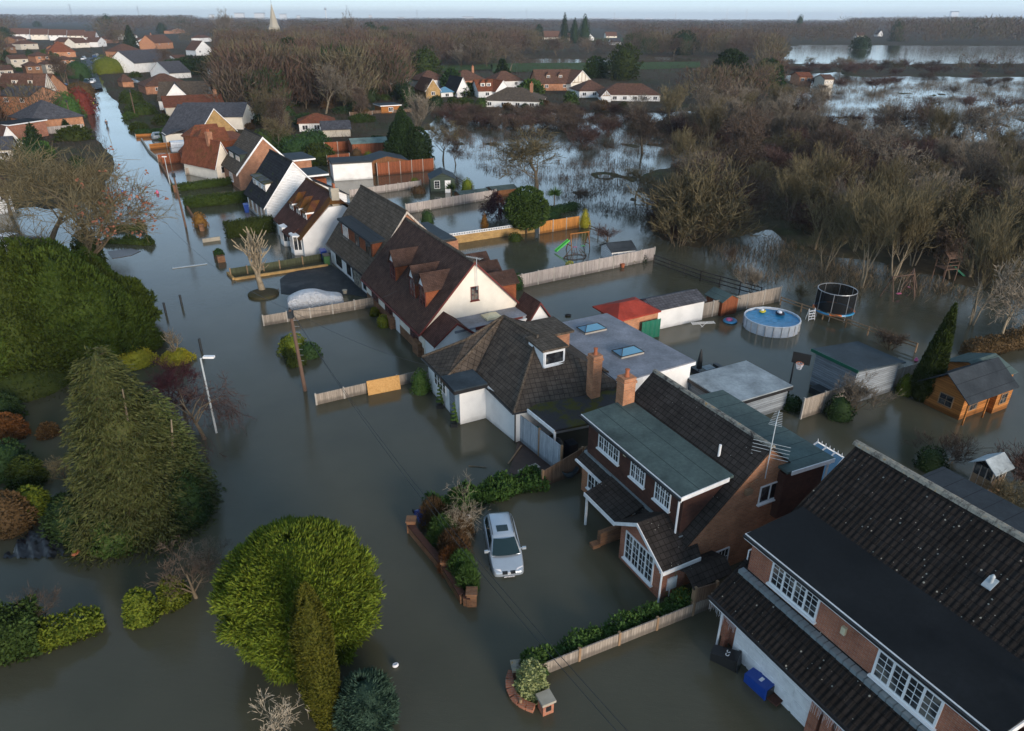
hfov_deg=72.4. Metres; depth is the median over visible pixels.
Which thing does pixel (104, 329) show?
screen conifer
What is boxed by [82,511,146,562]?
shrub
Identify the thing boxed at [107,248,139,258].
mud bank
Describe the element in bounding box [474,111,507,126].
winter shrub
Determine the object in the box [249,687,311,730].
dead sapling
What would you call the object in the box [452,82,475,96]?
evergreen tree
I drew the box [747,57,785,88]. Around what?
round evergreen
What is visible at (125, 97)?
shrub
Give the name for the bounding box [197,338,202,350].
bollard
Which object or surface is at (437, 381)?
window
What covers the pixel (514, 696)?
brick wall
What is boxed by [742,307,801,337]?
swimming pool
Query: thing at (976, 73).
winter shrub
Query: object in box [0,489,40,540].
shrub
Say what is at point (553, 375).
bungalow
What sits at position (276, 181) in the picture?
white clapboard house
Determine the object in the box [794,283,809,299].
winter shrub
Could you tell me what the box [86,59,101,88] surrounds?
road
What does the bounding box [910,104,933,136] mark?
bare tree
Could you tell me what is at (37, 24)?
evergreen tree
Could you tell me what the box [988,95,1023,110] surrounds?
winter shrub
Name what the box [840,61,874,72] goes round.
winter shrub
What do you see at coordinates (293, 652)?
columnar yew
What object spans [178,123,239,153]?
house
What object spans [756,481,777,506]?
window
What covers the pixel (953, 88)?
winter shrub
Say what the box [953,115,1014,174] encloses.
bare tree
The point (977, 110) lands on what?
winter shrub
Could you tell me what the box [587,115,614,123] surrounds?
winter shrub
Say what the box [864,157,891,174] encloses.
winter shrub
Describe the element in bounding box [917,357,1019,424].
log cabin
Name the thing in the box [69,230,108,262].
ivy column
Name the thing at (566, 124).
winter shrub
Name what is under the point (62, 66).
bare tree
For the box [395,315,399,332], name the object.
front door
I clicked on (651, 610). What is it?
hedge
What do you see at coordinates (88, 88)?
shrub
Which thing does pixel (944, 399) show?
window
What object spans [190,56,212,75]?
evergreen tree
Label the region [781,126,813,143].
winter shrub
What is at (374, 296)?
window
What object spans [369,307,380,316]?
shrub
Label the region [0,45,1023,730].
flood water
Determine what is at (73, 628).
hedge
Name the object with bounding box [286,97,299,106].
garden shrub
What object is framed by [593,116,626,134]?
winter shrub
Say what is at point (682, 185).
bare tree
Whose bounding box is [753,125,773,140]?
winter shrub
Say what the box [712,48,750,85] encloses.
dark pine
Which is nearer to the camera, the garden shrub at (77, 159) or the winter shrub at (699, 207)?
the winter shrub at (699, 207)
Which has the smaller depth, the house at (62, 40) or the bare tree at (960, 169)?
the bare tree at (960, 169)
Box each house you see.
[0,44,16,53]
[0,65,13,76]
[0,73,67,95]
[0,85,59,114]
[0,118,48,139]
[0,125,22,146]
[0,136,16,160]
[0,176,14,213]
[4,36,26,43]
[5,55,27,66]
[8,100,84,126]
[9,28,30,38]
[12,40,38,49]
[21,61,42,72]
[26,52,50,62]
[30,29,49,39]
[33,73,56,90]
[37,61,58,73]
[45,41,75,56]
[48,29,66,39]
[53,37,74,44]
[56,56,74,63]
[64,38,89,47]
[67,30,84,37]
[84,31,98,38]
[86,37,106,46]
[101,36,118,42]
[105,44,140,56]
[112,49,167,72]
[136,73,182,94]
[139,33,173,49]
[149,61,190,77]
[157,81,212,109]
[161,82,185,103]
[161,89,223,116]
[162,104,236,133]
[164,28,183,33]
[169,55,188,58]
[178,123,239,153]
[181,129,227,178]
[182,102,253,128]
[185,40,210,55]
[191,35,211,41]
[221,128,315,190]
[243,149,348,224]
[297,113,334,131]
[325,185,458,292]
[360,217,550,356]
[408,70,441,86]
[414,76,440,98]
[445,75,469,96]
[458,65,484,82]
[472,79,492,97]
[484,82,546,107]
[485,71,523,86]
[486,78,507,93]
[530,69,570,90]
[543,31,559,38]
[566,69,590,90]
[569,80,604,97]
[575,368,834,602]
[597,83,660,101]
[598,89,611,101]
[604,32,616,37]
[609,38,620,44]
[707,440,1023,730]
[790,72,813,85]
[813,74,834,87]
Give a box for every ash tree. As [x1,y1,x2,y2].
[0,130,180,255]
[0,146,119,240]
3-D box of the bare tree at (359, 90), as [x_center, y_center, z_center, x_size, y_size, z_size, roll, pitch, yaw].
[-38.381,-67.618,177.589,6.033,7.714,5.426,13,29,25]
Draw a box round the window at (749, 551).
[747,549,751,559]
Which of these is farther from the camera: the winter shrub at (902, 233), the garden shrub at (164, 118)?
the garden shrub at (164, 118)
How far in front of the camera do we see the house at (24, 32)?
722.35 m
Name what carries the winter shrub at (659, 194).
on the ground
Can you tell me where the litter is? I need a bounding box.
[392,662,398,667]
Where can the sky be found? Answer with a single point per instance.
(700, 10)
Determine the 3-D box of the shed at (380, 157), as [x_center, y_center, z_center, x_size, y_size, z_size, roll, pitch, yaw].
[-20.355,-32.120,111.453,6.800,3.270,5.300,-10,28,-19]
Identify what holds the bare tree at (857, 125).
on the ground
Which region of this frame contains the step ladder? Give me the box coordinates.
[805,308,815,320]
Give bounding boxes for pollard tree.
[160,328,181,351]
[231,223,270,289]
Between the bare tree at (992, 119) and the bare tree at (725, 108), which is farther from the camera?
the bare tree at (725, 108)
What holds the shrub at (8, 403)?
in the flood water
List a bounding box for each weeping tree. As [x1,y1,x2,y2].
[142,353,201,415]
[162,370,257,463]
[477,189,505,220]
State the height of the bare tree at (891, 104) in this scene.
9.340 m
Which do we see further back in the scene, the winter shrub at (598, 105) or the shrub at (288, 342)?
the winter shrub at (598, 105)
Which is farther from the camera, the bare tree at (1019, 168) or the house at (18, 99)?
the house at (18, 99)
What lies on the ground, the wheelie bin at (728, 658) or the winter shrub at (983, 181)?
the winter shrub at (983, 181)
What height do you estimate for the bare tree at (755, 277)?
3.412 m
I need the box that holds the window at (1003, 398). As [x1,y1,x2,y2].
[998,392,1008,404]
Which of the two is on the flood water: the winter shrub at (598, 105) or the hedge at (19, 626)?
the hedge at (19, 626)
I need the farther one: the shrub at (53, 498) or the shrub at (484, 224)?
the shrub at (484, 224)
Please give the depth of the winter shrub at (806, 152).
119.12 m
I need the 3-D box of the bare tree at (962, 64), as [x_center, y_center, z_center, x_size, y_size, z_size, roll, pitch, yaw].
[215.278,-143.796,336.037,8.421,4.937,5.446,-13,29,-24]
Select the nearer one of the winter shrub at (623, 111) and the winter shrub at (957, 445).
the winter shrub at (957, 445)
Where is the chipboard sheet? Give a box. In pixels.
[366,375,400,395]
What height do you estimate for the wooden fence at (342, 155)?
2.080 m
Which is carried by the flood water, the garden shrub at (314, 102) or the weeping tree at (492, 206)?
the weeping tree at (492, 206)
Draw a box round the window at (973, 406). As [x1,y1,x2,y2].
[968,403,977,411]
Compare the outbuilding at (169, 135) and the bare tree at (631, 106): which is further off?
the bare tree at (631, 106)
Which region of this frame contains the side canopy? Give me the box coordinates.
[672,550,731,604]
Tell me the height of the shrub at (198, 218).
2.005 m
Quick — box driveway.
[280,263,366,296]
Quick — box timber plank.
[508,445,521,463]
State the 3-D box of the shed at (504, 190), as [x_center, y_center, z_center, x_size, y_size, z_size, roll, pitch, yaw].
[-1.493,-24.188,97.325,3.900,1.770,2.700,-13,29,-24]
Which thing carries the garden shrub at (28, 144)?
on the ground
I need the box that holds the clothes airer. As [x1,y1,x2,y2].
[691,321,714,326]
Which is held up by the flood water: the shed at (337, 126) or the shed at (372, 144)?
the shed at (372, 144)
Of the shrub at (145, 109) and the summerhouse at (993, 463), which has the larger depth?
the shrub at (145, 109)
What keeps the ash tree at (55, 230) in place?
on the ground
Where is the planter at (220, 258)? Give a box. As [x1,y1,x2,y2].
[213,251,225,262]
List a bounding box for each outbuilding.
[160,128,184,142]
[687,361,792,414]
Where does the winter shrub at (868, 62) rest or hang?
on the ground
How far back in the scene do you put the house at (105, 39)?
620.54 m
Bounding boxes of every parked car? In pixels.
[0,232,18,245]
[151,132,160,138]
[483,509,525,577]
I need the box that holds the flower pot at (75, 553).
[71,549,79,555]
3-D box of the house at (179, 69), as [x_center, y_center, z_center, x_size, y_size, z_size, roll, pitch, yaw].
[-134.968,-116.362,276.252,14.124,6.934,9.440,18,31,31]
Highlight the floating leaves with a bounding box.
[1,283,1016,730]
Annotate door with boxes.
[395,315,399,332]
[445,180,450,192]
[449,390,454,417]
[732,627,811,726]
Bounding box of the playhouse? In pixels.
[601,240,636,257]
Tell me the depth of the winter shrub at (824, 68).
316.12 m
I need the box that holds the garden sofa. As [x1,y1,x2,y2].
[691,363,722,373]
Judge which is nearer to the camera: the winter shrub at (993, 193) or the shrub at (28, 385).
the shrub at (28, 385)
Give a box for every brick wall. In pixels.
[141,138,156,159]
[158,158,176,192]
[186,206,204,230]
[202,236,219,242]
[226,264,327,279]
[405,515,477,606]
[450,225,534,242]
[505,670,534,712]
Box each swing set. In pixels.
[555,231,589,251]
[880,273,914,301]
[900,268,916,296]
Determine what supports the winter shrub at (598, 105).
on the ground
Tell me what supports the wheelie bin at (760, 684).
on the flood water
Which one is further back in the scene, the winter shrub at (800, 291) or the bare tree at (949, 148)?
the bare tree at (949, 148)
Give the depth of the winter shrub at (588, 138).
130.24 m
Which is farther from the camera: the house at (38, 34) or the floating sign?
the house at (38, 34)
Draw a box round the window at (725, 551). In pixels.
[716,546,729,559]
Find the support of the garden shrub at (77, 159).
on the ground
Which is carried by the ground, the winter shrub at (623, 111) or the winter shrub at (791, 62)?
the winter shrub at (791, 62)
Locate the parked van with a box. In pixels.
[169,140,183,151]
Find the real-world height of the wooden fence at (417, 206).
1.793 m
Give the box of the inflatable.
[775,310,784,315]
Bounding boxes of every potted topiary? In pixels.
[436,384,443,408]
[450,402,458,427]
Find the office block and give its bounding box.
[949,11,958,16]
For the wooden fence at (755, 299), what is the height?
1.945 m
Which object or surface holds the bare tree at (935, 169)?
on the ground
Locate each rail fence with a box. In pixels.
[653,254,762,292]
[779,296,917,352]
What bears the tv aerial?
attached to the brick house at (673, 477)
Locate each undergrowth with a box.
[0,43,124,196]
[100,41,787,139]
[625,103,1023,273]
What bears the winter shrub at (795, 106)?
on the ground
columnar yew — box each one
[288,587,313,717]
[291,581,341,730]
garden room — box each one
[373,102,401,112]
[440,87,453,96]
[809,341,905,400]
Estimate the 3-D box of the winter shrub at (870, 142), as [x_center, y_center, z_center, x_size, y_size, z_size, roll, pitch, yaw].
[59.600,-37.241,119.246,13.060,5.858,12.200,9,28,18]
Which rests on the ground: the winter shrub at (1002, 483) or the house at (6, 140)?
the house at (6, 140)
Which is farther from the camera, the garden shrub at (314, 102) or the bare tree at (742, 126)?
the garden shrub at (314, 102)
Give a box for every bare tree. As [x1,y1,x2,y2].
[0,153,23,213]
[38,52,74,82]
[107,27,119,42]
[151,46,171,62]
[195,51,214,76]
[207,8,232,29]
[243,89,279,117]
[257,85,289,108]
[258,114,294,148]
[259,94,295,128]
[271,110,288,128]
[294,84,313,108]
[312,61,360,113]
[334,87,353,105]
[340,10,358,31]
[349,84,369,103]
[350,92,371,112]
[355,79,366,94]
[402,82,439,130]
[424,120,460,160]
[443,135,463,164]
[446,43,465,65]
[476,41,491,64]
[484,124,566,188]
[542,37,565,54]
[579,37,592,52]
[621,166,661,199]
[624,92,651,121]
[625,109,663,153]
[657,79,694,123]
[662,164,720,210]
[669,125,721,163]
[670,147,730,181]
[675,101,694,120]
[679,151,719,180]
[679,152,744,222]
[680,93,723,140]
[694,95,728,147]
[695,92,734,125]
[710,91,732,109]
[714,112,769,174]
[721,101,773,148]
[722,87,752,125]
[722,137,753,177]
[724,34,742,45]
[724,76,754,102]
[733,99,753,123]
[735,261,766,291]
[739,82,762,94]
[740,98,775,125]
[750,52,772,64]
[755,58,779,89]
[759,105,795,144]
[760,48,780,57]
[760,88,797,113]
[764,81,788,102]
[769,153,817,220]
[772,82,801,133]
[780,84,807,100]
[785,140,868,212]
[786,100,814,130]
[792,91,815,109]
[795,173,867,249]
[799,101,828,135]
[800,83,835,119]
[805,122,834,158]
[806,191,864,271]
[815,126,852,153]
[825,130,876,186]
[829,172,866,230]
[832,116,856,140]
[832,366,905,415]
[840,174,920,287]
[841,187,881,251]
[845,108,876,137]
[851,127,879,153]
[854,121,907,158]
[861,155,914,215]
[871,103,927,134]
[873,100,905,129]
[874,152,929,189]
[877,140,948,187]
[878,168,949,278]
[880,94,911,115]
[881,59,905,72]
[887,176,941,255]
[890,117,924,145]
[891,172,956,265]
[892,167,975,217]
[905,167,968,246]
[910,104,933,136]
[913,163,965,200]
[919,156,953,186]
[922,101,965,138]
[926,221,974,278]
[930,172,999,261]
[933,128,970,162]
[934,112,964,138]
[938,181,1023,276]
[950,105,995,145]
[952,99,1021,157]
[952,195,1023,325]
[953,61,967,69]
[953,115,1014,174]
[953,144,1011,187]
[966,251,1023,334]
[980,62,998,72]
[983,178,1023,275]
[984,124,1023,159]
[984,141,1023,188]
[997,152,1023,181]
[997,153,1023,209]
[999,61,1014,70]
[1004,214,1023,251]
[1006,129,1023,163]
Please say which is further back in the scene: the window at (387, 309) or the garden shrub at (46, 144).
the garden shrub at (46, 144)
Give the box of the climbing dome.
[563,248,586,259]
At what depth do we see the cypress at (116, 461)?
31.18 m
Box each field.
[440,64,491,70]
[490,61,699,71]
[552,37,664,41]
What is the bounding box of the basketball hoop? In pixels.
[789,351,811,383]
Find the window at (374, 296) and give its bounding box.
[371,291,377,302]
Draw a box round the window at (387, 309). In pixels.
[385,305,392,315]
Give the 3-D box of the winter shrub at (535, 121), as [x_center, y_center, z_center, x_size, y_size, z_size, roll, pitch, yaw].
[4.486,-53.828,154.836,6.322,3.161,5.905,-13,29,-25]
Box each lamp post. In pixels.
[162,156,170,188]
[200,355,217,432]
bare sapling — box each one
[7,578,62,626]
[43,455,71,484]
[138,535,228,600]
[178,533,232,569]
[442,468,490,536]
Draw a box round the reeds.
[440,110,717,232]
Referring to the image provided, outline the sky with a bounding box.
[0,0,1023,21]
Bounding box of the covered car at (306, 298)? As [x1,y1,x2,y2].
[287,288,343,309]
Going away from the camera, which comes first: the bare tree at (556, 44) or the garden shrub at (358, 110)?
the garden shrub at (358, 110)
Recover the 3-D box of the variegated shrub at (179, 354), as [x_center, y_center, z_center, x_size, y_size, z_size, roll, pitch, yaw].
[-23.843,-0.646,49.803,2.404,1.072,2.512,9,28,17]
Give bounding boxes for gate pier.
[510,659,520,679]
[536,689,555,716]
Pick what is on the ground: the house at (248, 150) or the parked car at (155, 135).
the house at (248, 150)
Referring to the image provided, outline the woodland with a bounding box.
[0,13,1023,120]
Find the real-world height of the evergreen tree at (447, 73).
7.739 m
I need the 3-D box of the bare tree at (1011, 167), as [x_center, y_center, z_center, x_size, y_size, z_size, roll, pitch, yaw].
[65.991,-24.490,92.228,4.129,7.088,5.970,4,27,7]
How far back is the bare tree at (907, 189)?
70.62 m
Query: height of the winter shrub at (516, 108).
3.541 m
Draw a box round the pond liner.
[3,528,67,558]
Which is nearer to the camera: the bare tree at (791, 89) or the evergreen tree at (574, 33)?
the bare tree at (791, 89)
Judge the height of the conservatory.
4.300 m
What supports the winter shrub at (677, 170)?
on the ground
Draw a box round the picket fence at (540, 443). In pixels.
[520,415,562,465]
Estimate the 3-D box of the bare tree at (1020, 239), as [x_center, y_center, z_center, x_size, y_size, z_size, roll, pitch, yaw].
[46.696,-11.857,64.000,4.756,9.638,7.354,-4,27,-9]
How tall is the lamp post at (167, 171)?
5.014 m
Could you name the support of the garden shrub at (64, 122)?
on the ground
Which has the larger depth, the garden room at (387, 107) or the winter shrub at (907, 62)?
the winter shrub at (907, 62)
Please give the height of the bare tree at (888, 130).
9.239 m
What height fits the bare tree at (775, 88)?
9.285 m
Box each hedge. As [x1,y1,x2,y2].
[0,594,49,668]
[34,603,106,653]
[101,236,154,245]
[109,223,145,230]
[135,127,162,133]
[170,176,232,191]
[182,190,247,207]
[222,215,276,238]
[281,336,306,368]
[421,464,550,513]
[537,586,692,660]
[550,201,579,213]
[957,325,1023,354]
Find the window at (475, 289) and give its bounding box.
[470,286,479,301]
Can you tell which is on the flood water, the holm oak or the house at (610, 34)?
the holm oak
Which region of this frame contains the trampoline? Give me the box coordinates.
[812,283,857,321]
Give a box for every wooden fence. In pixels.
[47,124,83,133]
[135,133,151,137]
[149,142,169,149]
[156,153,181,163]
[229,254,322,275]
[262,297,373,325]
[314,371,421,404]
[324,141,348,151]
[326,153,349,164]
[349,111,372,115]
[349,180,420,196]
[372,109,414,113]
[376,158,433,175]
[405,189,496,212]
[517,247,655,286]
[538,215,579,233]
[541,446,583,487]
[541,599,711,672]
[702,286,781,318]
[799,362,919,419]
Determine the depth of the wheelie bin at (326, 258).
68.97 m
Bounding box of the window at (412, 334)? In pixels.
[410,329,418,339]
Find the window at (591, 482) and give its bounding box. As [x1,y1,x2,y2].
[585,474,598,489]
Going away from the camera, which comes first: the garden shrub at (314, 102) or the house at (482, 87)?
the garden shrub at (314, 102)
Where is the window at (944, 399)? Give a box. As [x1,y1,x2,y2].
[937,391,954,408]
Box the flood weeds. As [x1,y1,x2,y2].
[708,232,1023,326]
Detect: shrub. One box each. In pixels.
[0,364,78,406]
[0,392,29,418]
[0,411,31,443]
[0,436,36,484]
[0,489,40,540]
[1,50,8,58]
[2,453,51,490]
[9,137,53,167]
[16,483,52,522]
[23,123,43,141]
[34,421,62,440]
[36,140,55,157]
[36,489,93,553]
[45,491,68,515]
[51,91,87,117]
[51,124,96,142]
[61,58,97,78]
[61,119,69,125]
[66,155,89,173]
[67,81,98,96]
[67,86,98,114]
[79,74,84,80]
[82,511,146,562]
[88,55,125,74]
[113,346,159,371]
[118,89,145,103]
[120,112,139,119]
[121,101,159,115]
[121,586,161,629]
[123,234,135,238]
[127,121,149,131]
[129,71,142,77]
[141,234,154,245]
[150,113,170,125]
[155,574,191,614]
[157,127,163,140]
[158,347,196,367]
[163,468,214,533]
[191,212,208,227]
[213,248,224,256]
[244,122,255,128]
[253,106,271,125]
[254,128,274,146]
[267,129,290,148]
[277,133,316,153]
[277,333,307,357]
[284,103,295,116]
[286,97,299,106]
[292,112,311,124]
[295,128,331,146]
[299,341,322,359]
[301,142,336,165]
[307,98,319,103]
[319,96,336,105]
[319,101,333,108]
[331,106,353,113]
[332,665,401,730]
[348,99,356,106]
[348,113,378,122]
[351,147,361,155]
[352,105,369,114]
[364,85,379,102]
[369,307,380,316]
[376,89,389,95]
[376,314,388,328]
[379,94,391,100]
[391,82,405,99]
[398,84,417,102]
[403,97,411,107]
[409,185,427,194]
[409,367,431,395]
[416,496,450,532]
[420,209,434,222]
[425,512,460,549]
[429,95,444,107]
[430,108,454,121]
[434,526,475,554]
[435,544,460,577]
[441,101,472,113]
[443,112,466,124]
[444,547,481,576]
[445,98,469,107]
[447,509,477,539]
[448,115,473,128]
[451,563,480,595]
[460,97,474,104]
[460,177,474,190]
[465,113,481,125]
[466,103,487,113]
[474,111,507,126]
[475,97,487,106]
[475,113,494,127]
[476,104,501,114]
[480,212,488,229]
[488,114,516,130]
[500,112,530,128]
[502,102,511,109]
[506,114,534,127]
[507,231,523,241]
[508,104,531,113]
[512,657,549,704]
[516,273,523,289]
[519,646,549,677]
[520,114,548,128]
[521,110,544,126]
[523,105,537,113]
[525,107,553,116]
[533,104,545,110]
[533,112,568,128]
[537,106,555,113]
[547,210,561,218]
[549,117,574,131]
[562,90,579,104]
[563,127,598,149]
[568,108,587,119]
[568,127,591,137]
[569,119,595,131]
[572,187,598,199]
[575,122,611,142]
[577,106,591,112]
[578,112,604,126]
[579,208,590,227]
[587,101,606,112]
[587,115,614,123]
[588,114,619,128]
[591,223,622,240]
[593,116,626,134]
[594,99,610,110]
[603,100,626,114]
[614,105,663,125]
[614,108,628,115]
[618,101,628,107]
[619,150,774,246]
[628,167,740,246]
[632,197,693,223]
[638,182,714,205]
[650,121,661,131]
[653,105,682,119]
[653,208,683,234]
[655,112,697,137]
[663,173,684,192]
[669,152,724,176]
[672,111,695,132]
[676,587,690,604]
[682,123,710,135]
[682,145,731,163]
[709,126,739,147]
[710,128,735,137]
[720,173,773,194]
[721,182,778,210]
[722,248,737,256]
[723,195,765,223]
[726,145,781,171]
[729,110,773,131]
[731,98,766,110]
[734,157,775,186]
[748,139,799,157]
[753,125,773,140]
[755,145,795,171]
[762,128,806,154]
[773,103,800,119]
[775,109,818,127]
[775,171,835,207]
[779,154,826,178]
[780,196,848,232]
[781,59,795,70]
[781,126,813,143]
[782,394,802,413]
[785,64,803,71]
[787,58,799,63]
[790,99,820,111]
[791,100,816,119]
[793,65,815,71]
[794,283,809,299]
[796,142,829,157]
[801,116,844,131]
[804,60,820,67]
[805,76,814,85]
[814,63,839,72]
[817,91,846,102]
[818,112,838,121]
[822,393,857,422]
[823,120,848,136]
[827,174,864,194]
[828,58,857,71]
[829,178,911,203]
[830,126,904,159]
[830,173,873,188]
[833,77,850,87]
[839,109,868,124]
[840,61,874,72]
[844,135,919,162]
[850,168,940,196]
[852,57,878,69]
[857,151,897,180]
[858,76,886,88]
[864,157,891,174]
[866,63,891,72]
[866,104,900,114]
[866,115,881,125]
[869,323,909,350]
[870,128,927,147]
[872,116,925,136]
[877,58,893,64]
[881,75,894,85]
[884,225,927,244]
[888,76,905,84]
[889,67,904,75]
[890,57,919,66]
[894,373,911,396]
[896,125,952,147]
[899,428,985,464]
[900,142,928,162]
[901,140,937,158]
[902,99,946,116]
[909,146,960,170]
[909,161,979,188]
[910,60,931,70]
[911,95,950,105]
[911,443,949,473]
[914,134,944,148]
[918,71,936,80]
[923,148,999,170]
[924,64,945,72]
[924,164,982,186]
[927,59,944,65]
[930,134,968,144]
[931,63,956,72]
[934,214,1016,250]
[937,84,963,93]
[944,124,976,142]
[954,94,986,108]
[956,183,1006,209]
[958,201,997,225]
[961,105,990,114]
[962,181,1023,222]
[966,154,1010,179]
[967,468,1023,508]
[969,57,998,68]
[969,71,983,75]
[969,171,992,187]
[973,76,1002,87]
[976,123,1021,140]
[980,238,1023,265]
[981,171,1022,191]
[984,438,1023,483]
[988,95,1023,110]
[996,76,1014,83]
[1004,70,1016,74]
[1005,96,1023,106]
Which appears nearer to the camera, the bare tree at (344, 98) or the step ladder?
the step ladder
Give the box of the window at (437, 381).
[434,373,445,395]
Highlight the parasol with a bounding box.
[696,349,702,370]
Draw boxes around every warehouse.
[234,13,245,19]
[254,13,265,19]
[279,14,286,19]
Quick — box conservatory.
[813,439,843,480]
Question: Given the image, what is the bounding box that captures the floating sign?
[172,263,206,268]
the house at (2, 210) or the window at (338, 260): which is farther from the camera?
the house at (2, 210)
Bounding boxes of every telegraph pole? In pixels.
[171,171,186,227]
[287,308,306,391]
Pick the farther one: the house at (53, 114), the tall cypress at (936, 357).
the house at (53, 114)
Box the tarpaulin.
[642,318,660,337]
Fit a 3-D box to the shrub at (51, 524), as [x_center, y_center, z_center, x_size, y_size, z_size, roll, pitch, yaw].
[-20.604,7.049,32.846,3.287,2.488,3.273,0,26,0]
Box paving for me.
[509,441,549,474]
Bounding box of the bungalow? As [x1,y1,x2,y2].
[421,313,695,442]
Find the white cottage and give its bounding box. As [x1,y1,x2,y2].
[273,177,349,255]
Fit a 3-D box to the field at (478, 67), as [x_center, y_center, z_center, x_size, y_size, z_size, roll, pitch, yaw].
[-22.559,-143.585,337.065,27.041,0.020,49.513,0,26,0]
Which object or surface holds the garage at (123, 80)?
on the ground
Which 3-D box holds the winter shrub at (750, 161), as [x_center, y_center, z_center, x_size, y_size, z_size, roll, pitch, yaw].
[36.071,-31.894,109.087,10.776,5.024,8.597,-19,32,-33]
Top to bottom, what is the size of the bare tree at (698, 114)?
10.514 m
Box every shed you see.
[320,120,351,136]
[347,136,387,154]
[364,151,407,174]
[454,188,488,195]
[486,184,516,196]
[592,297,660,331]
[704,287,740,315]
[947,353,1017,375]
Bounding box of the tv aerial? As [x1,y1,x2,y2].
[751,410,789,478]
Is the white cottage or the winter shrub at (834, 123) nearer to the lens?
the white cottage
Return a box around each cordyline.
[443,181,456,196]
[548,187,563,205]
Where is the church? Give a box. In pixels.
[269,4,279,31]
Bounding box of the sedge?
[788,79,1023,144]
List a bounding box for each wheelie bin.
[243,203,248,212]
[319,248,326,259]
[322,253,329,264]
[412,506,425,525]
[710,644,741,672]
[744,667,782,706]
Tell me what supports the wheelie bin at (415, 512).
on the flood water
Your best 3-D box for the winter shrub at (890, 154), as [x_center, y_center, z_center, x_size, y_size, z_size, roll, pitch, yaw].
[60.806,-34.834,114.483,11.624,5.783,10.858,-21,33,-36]
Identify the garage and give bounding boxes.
[116,74,134,86]
[328,155,372,180]
[640,289,706,328]
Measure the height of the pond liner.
0.764 m
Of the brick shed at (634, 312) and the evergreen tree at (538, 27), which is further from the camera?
the evergreen tree at (538, 27)
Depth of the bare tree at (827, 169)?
84.92 m
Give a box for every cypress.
[52,345,221,571]
[136,388,227,532]
[911,302,957,402]
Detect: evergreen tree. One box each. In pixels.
[0,27,15,39]
[32,21,41,26]
[99,13,114,29]
[123,25,139,48]
[155,22,166,33]
[164,58,200,74]
[177,54,208,74]
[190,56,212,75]
[278,36,298,49]
[363,22,376,30]
[409,47,444,74]
[440,67,460,87]
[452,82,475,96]
[493,58,511,73]
[516,78,545,93]
[535,23,544,38]
[558,12,568,41]
[568,18,580,43]
[578,14,590,41]
[582,55,609,78]
[603,43,643,80]
[671,29,698,54]
[796,14,803,31]
[847,35,871,49]
[886,19,905,41]
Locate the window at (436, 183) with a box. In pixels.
[434,181,439,188]
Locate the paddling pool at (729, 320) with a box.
[723,317,736,323]
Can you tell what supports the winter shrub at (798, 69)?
on the ground
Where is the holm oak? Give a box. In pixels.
[503,185,550,233]
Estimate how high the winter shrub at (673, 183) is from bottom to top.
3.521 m
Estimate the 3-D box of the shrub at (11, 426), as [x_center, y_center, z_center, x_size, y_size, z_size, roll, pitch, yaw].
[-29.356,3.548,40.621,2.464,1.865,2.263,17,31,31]
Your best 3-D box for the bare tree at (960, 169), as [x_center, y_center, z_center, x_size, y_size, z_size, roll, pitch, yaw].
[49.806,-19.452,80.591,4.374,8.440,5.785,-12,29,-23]
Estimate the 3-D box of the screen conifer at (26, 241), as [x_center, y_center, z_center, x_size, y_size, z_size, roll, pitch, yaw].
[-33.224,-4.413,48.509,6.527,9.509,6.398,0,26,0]
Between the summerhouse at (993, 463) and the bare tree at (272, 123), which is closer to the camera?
the summerhouse at (993, 463)
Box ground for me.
[0,18,1023,298]
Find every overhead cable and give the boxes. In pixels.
[154,210,284,307]
[291,310,446,369]
[291,312,627,730]
[292,312,616,730]
[297,291,395,310]
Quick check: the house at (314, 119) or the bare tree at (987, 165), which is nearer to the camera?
the bare tree at (987, 165)
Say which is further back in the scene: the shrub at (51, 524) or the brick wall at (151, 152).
the brick wall at (151, 152)
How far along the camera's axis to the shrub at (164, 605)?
28.85 m
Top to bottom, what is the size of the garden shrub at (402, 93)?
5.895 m
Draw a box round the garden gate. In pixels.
[692,580,719,607]
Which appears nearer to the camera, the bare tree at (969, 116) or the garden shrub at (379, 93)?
the bare tree at (969, 116)
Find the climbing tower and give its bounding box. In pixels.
[931,251,964,281]
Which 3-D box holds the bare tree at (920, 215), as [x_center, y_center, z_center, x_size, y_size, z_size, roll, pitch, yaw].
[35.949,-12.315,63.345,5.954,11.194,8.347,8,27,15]
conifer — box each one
[0,234,63,261]
[0,243,59,375]
[0,298,36,380]
[3,239,82,372]
[9,245,106,374]
[24,236,80,259]
[51,259,137,375]
[62,249,80,259]
[76,246,120,275]
[85,256,120,282]
[104,275,156,355]
[110,274,162,323]
[146,324,165,352]
[206,514,386,685]
[382,107,415,157]
[403,126,434,160]
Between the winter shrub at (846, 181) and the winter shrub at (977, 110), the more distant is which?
the winter shrub at (977, 110)
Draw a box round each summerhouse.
[428,167,455,192]
[969,452,1014,491]
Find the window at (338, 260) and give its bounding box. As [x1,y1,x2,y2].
[336,255,341,267]
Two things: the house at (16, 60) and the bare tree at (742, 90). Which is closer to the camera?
the bare tree at (742, 90)
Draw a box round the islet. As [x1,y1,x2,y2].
[248,288,278,299]
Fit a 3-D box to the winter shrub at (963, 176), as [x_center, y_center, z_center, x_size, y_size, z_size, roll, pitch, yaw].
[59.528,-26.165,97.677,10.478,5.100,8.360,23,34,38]
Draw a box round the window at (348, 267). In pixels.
[346,263,350,276]
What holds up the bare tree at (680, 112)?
on the ground

